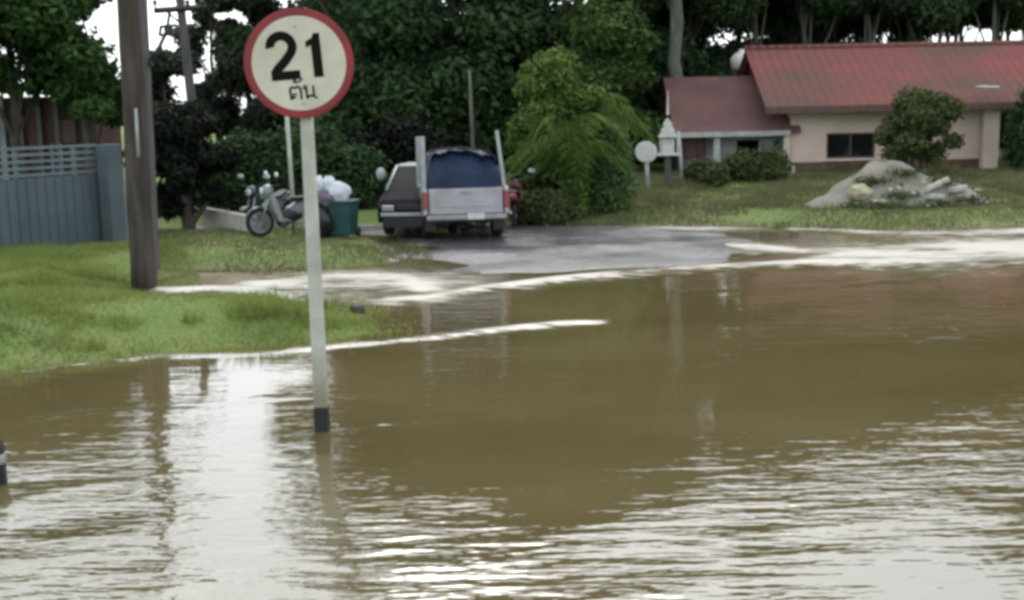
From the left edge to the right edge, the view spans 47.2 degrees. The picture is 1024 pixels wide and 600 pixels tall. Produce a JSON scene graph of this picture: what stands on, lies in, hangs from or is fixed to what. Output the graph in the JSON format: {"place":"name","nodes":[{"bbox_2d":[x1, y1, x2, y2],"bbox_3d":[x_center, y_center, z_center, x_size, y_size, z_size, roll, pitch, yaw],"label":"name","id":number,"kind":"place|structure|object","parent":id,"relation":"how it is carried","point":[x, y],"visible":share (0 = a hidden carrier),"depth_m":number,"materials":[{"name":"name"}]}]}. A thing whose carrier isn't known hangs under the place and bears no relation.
{"place":"outdoors","nodes":[
{"label":"outdoors","id":0,"kind":"place"},
{"bbox_2d":[195,222,752,272],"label":"road","id":1,"kind":"structure","parent":0,"point":[527,249],"depth_m":20.88,"materials":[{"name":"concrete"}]},
{"bbox_2d":[376,162,458,234],"bbox_3d":[-1.794,-2.200,24.824,1.931,1.375,3.826,-1,9,3],"label":"parked car","id":2,"kind":"object","parent":1,"relation":"on","point":[399,203],"visible":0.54,"depth_m":23.25,"materials":[{"name":"grey metal"}]},
{"bbox_2d":[415,130,509,237],"bbox_3d":[-1.155,-2.471,24.229,2.009,2.080,4.940,-2,9,-7],"label":"pickup truck","id":3,"kind":"object","parent":1,"relation":"on","point":[486,205],"visible":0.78,"depth_m":22.00,"materials":[{"name":"silver metal"}]},
{"bbox_2d":[425,147,503,195],"bbox_3d":[-0.989,-2.519,22.844,1.525,0.905,1.809,-2,9,-7],"label":"tarpaulin","id":4,"kind":"object","parent":3,"relation":"in","point":[452,167],"visible":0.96,"depth_m":22.16,"materials":[{"name":"fabric"}]},
{"bbox_2d":[504,168,535,227],"bbox_3d":[0.079,-2.212,25.420,0.849,1.231,1.857,-1,9,4],"label":"motorbike","id":5,"kind":"object","parent":1,"relation":"on","point":[515,192],"visible":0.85,"depth_m":25.07,"materials":[{"name":"red plastic"}]},
{"bbox_2d":[0,0,1022,114],"label":"sky","id":6,"kind":"structure","parent":0,"point":[106,20],"materials":[{"name":"white"}]},
{"bbox_2d":[0,224,1023,599],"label":"flood water","id":7,"kind":"structure","parent":0,"point":[772,412],"depth_m":8.82,"materials":[{"name":"brown liquid"}]},
{"bbox_2d":[350,304,365,313],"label":"floating clump","id":8,"kind":"object","parent":7,"relation":"on","point":[358,308],"visible":0.51,"depth_m":14.63,"materials":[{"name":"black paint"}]},
{"bbox_2d":[0,126,1023,369],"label":"ground","id":9,"kind":"structure","parent":0,"point":[367,216],"depth_m":19.15,"materials":[{"name":"green plant"}]},
{"bbox_2d":[0,438,7,484],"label":"bollard","id":10,"kind":"object","parent":9,"relation":"on","point":[3,473],"visible":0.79,"depth_m":8.05,"materials":[{"name":"black paint"}]},
{"bbox_2d":[0,144,102,247],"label":"metal fence","id":11,"kind":"object","parent":9,"relation":"on","point":[61,210],"visible":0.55,"depth_m":21.26,"materials":[{"name":"metal"}]},
{"bbox_2d":[0,0,118,178],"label":"broadleaf tree","id":12,"kind":"object","parent":9,"relation":"on","point":[46,60],"visible":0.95,"depth_m":24.50,"materials":[{"name":"green plant"}]},
{"bbox_2d":[0,87,124,179],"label":"shed","id":13,"kind":"structure","parent":9,"relation":"on","point":[48,123],"depth_m":26.27,"materials":[{"name":"brown wood"}]},
{"bbox_2d":[25,0,122,173],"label":"broadleaf tree","id":14,"kind":"object","parent":9,"relation":"on","point":[89,99],"visible":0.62,"depth_m":24.88,"materials":[{"name":"green plant"}]},
{"bbox_2d":[96,144,128,241],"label":"gate pillar","id":15,"kind":"structure","parent":9,"relation":"on","point":[111,181],"depth_m":22.02,"materials":[{"name":"paint"}]},
{"bbox_2d":[117,0,157,291],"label":"utility pole","id":16,"kind":"object","parent":9,"relation":"on","point":[143,264],"visible":0.93,"depth_m":16.65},
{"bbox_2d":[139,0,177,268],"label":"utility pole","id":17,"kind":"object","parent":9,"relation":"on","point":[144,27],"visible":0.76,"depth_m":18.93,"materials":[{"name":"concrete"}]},
{"bbox_2d":[117,46,212,140],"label":"olive tree","id":18,"kind":"object","parent":9,"relation":"on","point":[167,63],"visible":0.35,"depth_m":56.53,"materials":[{"name":"green plant"}]},
{"bbox_2d":[153,0,206,139],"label":"utility pole","id":19,"kind":"object","parent":9,"relation":"on","point":[180,8],"visible":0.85,"depth_m":33.11,"materials":[{"name":"concrete"}]},
{"bbox_2d":[122,99,244,229],"bbox_3d":[-6.703,-2.608,24.043,2.310,2.977,2.226,-1,9,0],"label":"dark bush","id":20,"kind":"object","parent":9,"relation":"on","point":[187,160],"visible":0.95,"depth_m":23.71,"materials":[{"name":"green plant"}]},
{"bbox_2d":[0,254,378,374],"bbox_3d":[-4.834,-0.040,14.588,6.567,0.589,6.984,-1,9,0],"label":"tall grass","id":21,"kind":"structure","parent":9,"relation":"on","point":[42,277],"depth_m":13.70,"materials":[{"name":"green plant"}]},
{"bbox_2d":[170,0,246,144],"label":"olive tree","id":22,"kind":"object","parent":9,"relation":"on","point":[224,109],"visible":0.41,"depth_m":58.40,"materials":[{"name":"green plant"}]},
{"bbox_2d":[0,238,418,377],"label":"grass","id":23,"kind":"structure","parent":9,"relation":"on","point":[36,251],"depth_m":14.14,"materials":[{"name":"green plant"}]},
{"bbox_2d":[202,207,250,233],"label":"wall","id":24,"kind":"structure","parent":9,"relation":"on","point":[213,218],"depth_m":24.21,"materials":[{"name":"concrete"}]},
{"bbox_2d":[201,0,286,144],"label":"olive tree","id":25,"kind":"object","parent":9,"relation":"on","point":[227,76],"visible":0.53,"depth_m":56.76,"materials":[{"name":"green plant"}]},
{"bbox_2d":[237,174,289,227],"bbox_3d":[-5.292,-2.110,25.228,0.849,1.231,1.857,3,10,25],"label":"motorbike","id":26,"kind":"object","parent":9,"relation":"on","point":[281,195],"visible":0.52,"depth_m":24.91,"materials":[{"name":"black plastic"}]},
{"bbox_2d":[227,0,314,131],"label":"olive tree","id":27,"kind":"object","parent":9,"relation":"on","point":[244,32],"visible":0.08,"depth_m":56.74,"materials":[{"name":"green plant"}]},
{"bbox_2d":[244,171,304,236],"bbox_3d":[-4.238,-1.874,22.602,1.857,1.231,0.849,-6,10,-28],"label":"motorbike","id":28,"kind":"object","parent":9,"relation":"on","point":[259,222],"visible":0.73,"depth_m":22.39,"materials":[{"name":"black plastic"}]},
{"bbox_2d":[128,224,432,275],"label":"grass","id":29,"kind":"structure","parent":9,"relation":"on","point":[297,229],"depth_m":20.59,"materials":[{"name":"green plant"}]},
{"bbox_2d":[285,116,296,227],"bbox_3d":[-4.742,-2.774,25.148,0.150,2.931,0.100,-1,9,0],"label":"thin pole","id":30,"kind":"object","parent":9,"relation":"on","point":[289,156],"visible":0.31,"depth_m":25.08,"materials":[{"name":"grey metal"}]},
{"bbox_2d":[194,120,394,212],"bbox_3d":[-5.444,-3.050,28.404,5.564,2.624,1.606,-1,9,0],"label":"dark hedge","id":31,"kind":"object","parent":9,"relation":"on","point":[333,160],"visible":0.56,"depth_m":28.01,"materials":[{"name":"green plant"}]},
{"bbox_2d":[244,8,353,431],"bbox_3d":[-1.568,-0.417,9.004,0.806,3.543,0.209,-3,9,-12],"label":"road sign","id":32,"kind":"object","parent":9,"relation":"on","point":[298,62],"visible":0.98,"depth_m":8.74,"materials":[{"name":"metal"}]},
{"bbox_2d":[298,0,345,127],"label":"dense tree","id":33,"kind":"object","parent":9,"relation":"on","point":[315,5],"visible":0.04,"depth_m":53.96,"materials":[{"name":"green plant"}]},
{"bbox_2d":[318,204,333,238],"bbox_3d":[-3.558,-1.504,21.961,0.507,0.708,0.564,-1,9,0],"label":"rubbish bag","id":34,"kind":"object","parent":9,"relation":"on","point":[326,226],"visible":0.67,"depth_m":21.78,"materials":[{"name":"black plastic"}]},
{"bbox_2d":[317,190,333,207],"bbox_3d":[-3.489,-1.890,21.907,0.435,0.368,0.369,-1,9,0],"label":"rubbish bag","id":35,"kind":"object","parent":34,"relation":"on","point":[325,198],"visible":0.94,"depth_m":21.77,"materials":[{"name":"plastic"}]},
{"bbox_2d":[317,175,323,192],"bbox_3d":[-3.636,-2.143,21.921,0.256,0.376,0.260,-1,9,0],"label":"rubbish bag","id":36,"kind":"object","parent":35,"relation":"on","point":[320,185],"visible":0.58,"depth_m":21.84,"materials":[{"name":"white plastic"}]},
{"bbox_2d":[318,199,360,235],"bbox_3d":[-3.228,-1.539,22.154,0.640,0.702,0.658,1,9,12],"label":"wheelie bin","id":37,"kind":"object","parent":9,"relation":"on","point":[344,214],"visible":0.77,"depth_m":21.89,"materials":[{"name":"teal plastic"}]},
{"bbox_2d":[323,176,351,200],"bbox_3d":[-3.288,-2.052,21.977,0.574,0.565,0.450,-4,10,-18],"label":"white sack","id":38,"kind":"object","parent":37,"relation":"on","point":[339,191],"visible":0.85,"depth_m":21.84,"materials":[{"name":"white plastic"}]},
{"bbox_2d":[275,0,463,170],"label":"dense tree","id":39,"kind":"object","parent":9,"relation":"on","point":[379,86],"visible":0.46,"depth_m":39.26,"materials":[{"name":"green plant"}]},
{"bbox_2d":[323,106,484,203],"bbox_3d":[-2.970,-3.493,29.812,4.902,2.917,1.700,-1,9,0],"label":"dark hedge","id":40,"kind":"object","parent":9,"relation":"on","point":[397,144],"visible":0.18,"depth_m":29.51,"materials":[{"name":"green plant"}]},
{"bbox_2d":[321,0,517,119],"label":"dense tree","id":41,"kind":"object","parent":9,"relation":"on","point":[337,20],"visible":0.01,"depth_m":48.36,"materials":[{"name":"green plant"}]},
{"bbox_2d":[330,0,561,170],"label":"dense tree","id":42,"kind":"object","parent":9,"relation":"on","point":[392,25],"visible":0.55,"depth_m":39.77,"materials":[{"name":"green plant"}]},
{"bbox_2d":[468,69,474,149],"bbox_3d":[-0.952,-3.875,28.746,0.148,3.491,0.097,-1,9,0],"label":"pole","id":43,"kind":"object","parent":9,"relation":"on","point":[471,115],"visible":0.59,"depth_m":28.60,"materials":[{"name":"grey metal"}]},
{"bbox_2d":[440,0,600,134],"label":"dense tree","id":44,"kind":"object","parent":9,"relation":"on","point":[563,7],"visible":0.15,"depth_m":41.94,"materials":[{"name":"green plant"}]},
{"bbox_2d":[517,185,575,225],"bbox_3d":[0.702,-2.000,25.603,1.426,1.013,0.994,-1,9,0],"label":"bush","id":45,"kind":"object","parent":9,"relation":"on","point":[548,206],"visible":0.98,"depth_m":25.37,"materials":[{"name":"green plant"}]},
{"bbox_2d":[506,41,609,192],"bbox_3d":[0.980,-3.806,26.809,2.283,4.154,2.548,-9,12,-40],"label":"green tree","id":46,"kind":"object","parent":9,"relation":"on","point":[546,84],"visible":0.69,"depth_m":26.18,"materials":[{"name":"green plant"}]},
{"bbox_2d":[503,113,633,220],"bbox_3d":[1.157,-2.890,25.917,3.067,2.433,3.179,-1,9,0],"label":"areca palm","id":47,"kind":"object","parent":9,"relation":"on","point":[576,152],"visible":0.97,"depth_m":25.46,"materials":[{"name":"green plant"}]},
{"bbox_2d":[557,157,589,220],"bbox_3d":[1.367,-2.399,25.904,0.756,1.669,0.827,-1,9,0],"label":"arching bush","id":48,"kind":"object","parent":9,"relation":"on","point":[577,186],"visible":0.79,"depth_m":25.75,"materials":[{"name":"green plant"}]},
{"bbox_2d":[503,93,657,204],"bbox_3d":[1.611,-3.413,27.291,3.646,2.750,3.495,-1,9,0],"label":"areca palm","id":49,"kind":"object","parent":9,"relation":"on","point":[622,113],"visible":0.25,"depth_m":26.93,"materials":[{"name":"green plant"}]},
{"bbox_2d":[498,0,669,77],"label":"dense tree","id":50,"kind":"object","parent":9,"relation":"on","point":[665,23],"visible":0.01,"depth_m":47.74,"materials":[{"name":"green plant"}]},
{"bbox_2d":[578,113,642,213],"bbox_3d":[2.119,-2.988,26.492,1.523,2.450,1.381,6,12,38],"label":"rounded bush","id":51,"kind":"object","parent":9,"relation":"on","point":[611,190],"visible":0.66,"depth_m":26.17,"materials":[{"name":"green plant"}]},
{"bbox_2d":[561,0,670,149],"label":"green tree","id":52,"kind":"object","parent":9,"relation":"on","point":[621,35],"visible":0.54,"depth_m":37.77,"materials":[{"name":"green plant"}]},
{"bbox_2d":[522,0,715,164],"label":"dense tree","id":53,"kind":"object","parent":9,"relation":"on","point":[657,57],"visible":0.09,"depth_m":44.23,"materials":[{"name":"green plant"}]},
{"bbox_2d":[635,141,656,189],"bbox_3d":[3.701,-3.617,32.262,0.623,1.484,0.166,2,10,20],"label":"round sign","id":54,"kind":"object","parent":9,"relation":"on","point":[646,152],"visible":0.95,"depth_m":32.15,"materials":[{"name":"white metal"}]},
{"bbox_2d":[657,91,679,185],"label":"spirit house","id":55,"kind":"structure","parent":9,"relation":"on","point":[667,134],"depth_m":32.61,"materials":[{"name":"paint"}]},
{"bbox_2d":[667,0,682,169],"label":"mossy tree","id":56,"kind":"object","parent":9,"relation":"on","point":[674,50],"visible":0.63,"depth_m":40.05,"materials":[{"name":"grey plant"}]},
{"bbox_2d":[677,131,683,181],"bbox_3d":[4.879,-4.008,33.878,0.241,1.725,0.110,-1,9,0],"label":"garden post","id":57,"kind":"object","parent":9,"relation":"on","point":[680,156],"visible":0.65,"depth_m":33.82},
{"bbox_2d":[642,41,734,113],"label":"undergrowth bush","id":58,"kind":"object","parent":9,"relation":"on","point":[716,50],"visible":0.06,"depth_m":46.65,"materials":[{"name":"green plant"}]},
{"bbox_2d":[683,158,713,183],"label":"shrub","id":59,"kind":"object","parent":9,"relation":"on","point":[695,169],"visible":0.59,"depth_m":33.61,"materials":[{"name":"green plant"}]},
{"bbox_2d":[633,0,768,161],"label":"dense tree","id":60,"kind":"object","parent":9,"relation":"on","point":[706,19],"visible":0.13,"depth_m":45.40,"materials":[{"name":"green plant"}]},
{"bbox_2d":[704,159,730,187],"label":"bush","id":61,"kind":"object","parent":9,"relation":"on","point":[717,173],"visible":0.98,"depth_m":32.19,"materials":[{"name":"green plant"}]},
{"bbox_2d":[684,7,758,59],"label":"dense tree","id":62,"kind":"object","parent":9,"relation":"on","point":[735,40],"depth_m":52.53,"materials":[{"name":"green plant"}]},
{"bbox_2d":[727,49,743,75],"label":"water tank","id":63,"kind":"object","parent":9,"relation":"on","point":[735,59],"visible":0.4,"depth_m":41.17,"materials":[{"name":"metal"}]},
{"bbox_2d":[465,162,1023,231],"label":"grass","id":64,"kind":"structure","parent":9,"relation":"on","point":[842,176],"depth_m":26.34,"materials":[{"name":"green plant"}]},
{"bbox_2d":[743,1,766,45],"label":"plantation tree","id":65,"kind":"object","parent":9,"relation":"on","point":[754,29],"visible":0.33,"depth_m":46.01,"materials":[{"name":"brown plant"}]},
{"bbox_2d":[723,37,790,69],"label":"undergrowth bush","id":66,"kind":"object","parent":9,"relation":"on","point":[738,45],"visible":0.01,"depth_m":48.43,"materials":[{"name":"green plant"}]},
{"bbox_2d":[721,145,795,182],"bbox_3d":[7.183,-3.905,34.347,2.232,1.280,1.248,-1,9,0],"label":"porch hedge","id":67,"kind":"object","parent":9,"relation":"on","point":[764,164],"visible":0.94,"depth_m":34.05,"materials":[{"name":"green plant"}]},
{"bbox_2d":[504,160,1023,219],"bbox_3d":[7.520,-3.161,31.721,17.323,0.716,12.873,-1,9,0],"label":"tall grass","id":68,"kind":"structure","parent":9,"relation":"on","point":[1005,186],"depth_m":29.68,"materials":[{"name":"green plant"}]},
{"bbox_2d":[731,20,807,37],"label":"plantation tree","id":69,"kind":"object","parent":9,"relation":"on","point":[741,31],"visible":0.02,"depth_m":51.53,"materials":[{"name":"green plant"}]},
{"bbox_2d":[740,0,808,44],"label":"dense tree","id":70,"kind":"object","parent":9,"relation":"on","point":[779,27],"visible":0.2,"depth_m":48.32,"materials":[{"name":"green plant"}]},
{"bbox_2d":[783,0,849,43],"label":"plantation tree","id":71,"kind":"object","parent":9,"relation":"on","point":[805,13],"visible":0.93,"depth_m":45.83,"materials":[{"name":"green plant"}]},
{"bbox_2d":[799,18,852,43],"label":"plantation tree","id":72,"kind":"object","parent":9,"relation":"on","point":[838,26],"visible":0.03,"depth_m":56.79,"materials":[{"name":"green plant"}]},
{"bbox_2d":[811,36,854,43],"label":"undergrowth bush","id":73,"kind":"object","parent":9,"relation":"on","point":[849,40],"visible":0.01,"depth_m":49.34,"materials":[{"name":"green plant"}]},
{"bbox_2d":[817,12,862,43],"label":"plantation tree","id":74,"kind":"object","parent":9,"relation":"on","point":[847,16],"visible":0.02,"depth_m":51.85,"materials":[{"name":"brown plant"}]},
{"bbox_2d":[657,40,1023,172],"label":"house","id":75,"kind":"structure","parent":9,"relation":"on","point":[812,107],"depth_m":37.94,"materials":[{"name":"paint"}]},
{"bbox_2d":[758,138,782,154],"bbox_3d":[8.477,-4.894,38.362,0.826,0.759,0.130,-1,9,0],"label":"window","id":76,"kind":"structure","parent":75,"relation":"in","point":[766,143],"depth_m":38.37,"materials":[{"name":"glass"}]},
{"bbox_2d":[824,132,877,160],"bbox_3d":[10.893,-4.931,37.731,1.725,0.887,0.220,-1,9,0],"label":"window","id":77,"kind":"structure","parent":75,"relation":"in","point":[861,146],"depth_m":37.80,"materials":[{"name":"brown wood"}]},
{"bbox_2d":[797,15,889,43],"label":"dense tree","id":78,"kind":"object","parent":9,"relation":"on","point":[858,24],"visible":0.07,"depth_m":56.94,"materials":[{"name":"green plant"}]},
{"bbox_2d":[828,0,913,42],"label":"plantation tree","id":79,"kind":"object","parent":9,"relation":"on","point":[874,9],"visible":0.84,"depth_m":44.95,"materials":[{"name":"green plant"}]},
{"bbox_2d":[854,15,893,42],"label":"plantation tree","id":80,"kind":"object","parent":9,"relation":"on","point":[856,35],"visible":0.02,"depth_m":57.68,"materials":[{"name":"brown plant"}]},
{"bbox_2d":[862,13,912,41],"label":"plantation tree","id":81,"kind":"object","parent":9,"relation":"on","point":[909,34],"visible":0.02,"depth_m":51.97,"materials":[{"name":"brown plant"}]},
{"bbox_2d":[871,112,908,160],"bbox_3d":[11.218,-4.515,34.520,1.295,2.017,0.833,-1,9,0],"label":"leaning shrub","id":82,"kind":"object","parent":9,"relation":"on","point":[891,120],"visible":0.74,"depth_m":34.30,"materials":[{"name":"green plant"}]},
{"bbox_2d":[846,15,936,42],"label":"dense tree","id":83,"kind":"object","parent":9,"relation":"on","point":[903,30],"visible":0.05,"depth_m":58.75,"materials":[{"name":"green plant"}]},
{"bbox_2d":[804,160,991,208],"bbox_3d":[8.634,-2.578,26.507,5.200,1.135,3.000,-1,9,0],"label":"sand heap","id":84,"kind":"object","parent":9,"relation":"on","point":[838,191],"visible":0.39,"depth_m":26.15,"materials":[{"name":"grey sand"}]},
{"bbox_2d":[846,184,873,200],"bbox_3d":[7.676,-2.349,25.891,0.551,0.437,0.511,-7,11,-31],"label":"rock","id":85,"kind":"object","parent":84,"relation":"on","point":[858,192],"visible":0.97,"depth_m":25.77,"materials":[{"name":"beige stone"}]},
{"bbox_2d":[832,167,998,209],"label":"weeds","id":86,"kind":"object","parent":84,"relation":"on","point":[904,194],"visible":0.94,"depth_m":25.67,"materials":[{"name":"green plant"}]},
{"bbox_2d":[917,193,944,198],"bbox_3d":[9.211,-2.289,25.878,0.600,0.100,0.160,4,10,5],"label":"pale plank","id":87,"kind":"object","parent":84,"relation":"on","point":[934,196],"visible":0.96,"depth_m":25.80,"materials":[{"name":"beige wood"}]},
{"bbox_2d":[920,177,949,191],"bbox_3d":[9.287,-2.497,26.093,0.950,0.100,0.120,-24,11,-4],"label":"pale plank","id":88,"kind":"object","parent":84,"relation":"on","point":[935,185],"visible":0.56,"depth_m":26.05,"materials":[{"name":"beige wood"}]},
{"bbox_2d":[948,185,967,192],"bbox_3d":[9.915,-2.473,26.087,0.420,0.100,0.140,-12,12,-16],"label":"pale plank","id":89,"kind":"object","parent":84,"relation":"on","point":[957,188],"visible":1,"depth_m":26.03,"materials":[{"name":"beige wood"}]},
{"bbox_2d":[881,36,920,42],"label":"undergrowth bush","id":90,"kind":"object","parent":9,"relation":"on","point":[896,39],"visible":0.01,"depth_m":50.55,"materials":[{"name":"green plant"}]},
{"bbox_2d":[876,83,967,174],"bbox_3d":[11.947,-4.796,34.251,2.631,3.046,2.217,-6,11,-30],"label":"garden tree","id":91,"kind":"object","parent":9,"relation":"on","point":[926,114],"visible":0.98,"depth_m":33.88,"materials":[{"name":"green plant"}]},
{"bbox_2d":[912,25,932,41],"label":"plantation tree","id":92,"kind":"object","parent":9,"relation":"on","point":[918,38],"visible":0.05,"depth_m":57.59,"materials":[{"name":"brown plant"}]},
{"bbox_2d":[892,0,974,41],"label":"plantation tree","id":93,"kind":"object","parent":9,"relation":"on","point":[940,15],"visible":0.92,"depth_m":44.54,"materials":[{"name":"green plant"}]},
{"bbox_2d":[932,22,969,40],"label":"plantation tree","id":94,"kind":"object","parent":9,"relation":"on","point":[951,33],"visible":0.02,"depth_m":63.25,"materials":[{"name":"green plant"}]},
{"bbox_2d":[947,4,983,40],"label":"plantation tree","id":95,"kind":"object","parent":9,"relation":"on","point":[956,32],"visible":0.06,"depth_m":51.68,"materials":[{"name":"brown plant"}]},
{"bbox_2d":[959,17,978,40],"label":"plantation tree","id":96,"kind":"object","parent":9,"relation":"on","point":[961,25],"visible":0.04,"depth_m":57.59,"materials":[{"name":"brown plant"}]},
{"bbox_2d":[962,7,1023,40],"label":"plantation tree","id":97,"kind":"object","parent":9,"relation":"on","point":[1015,18],"visible":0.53,"depth_m":50.62,"materials":[{"name":"green plant"}]},
{"bbox_2d":[962,0,1023,40],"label":"plantation tree","id":98,"kind":"object","parent":9,"relation":"on","point":[996,6],"visible":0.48,"depth_m":45.93,"materials":[{"name":"green plant"}]},
{"bbox_2d":[999,109,1022,147],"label":"undergrowth bush","id":99,"kind":"object","parent":9,"relation":"on","point":[1003,114],"visible":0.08,"depth_m":49.45,"materials":[{"name":"green plant"}]},
{"bbox_2d":[1000,85,1023,169],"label":"dark shrub","id":100,"kind":"object","parent":9,"relation":"on","point":[1014,151],"visible":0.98,"depth_m":35.59,"materials":[{"name":"green plant"}]},
{"bbox_2d":[1017,26,1023,39],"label":"plantation tree","id":101,"kind":"object","parent":9,"relation":"on","point":[1021,30],"visible":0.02,"depth_m":57.45,"materials":[{"name":"brown plant"}]}
]}

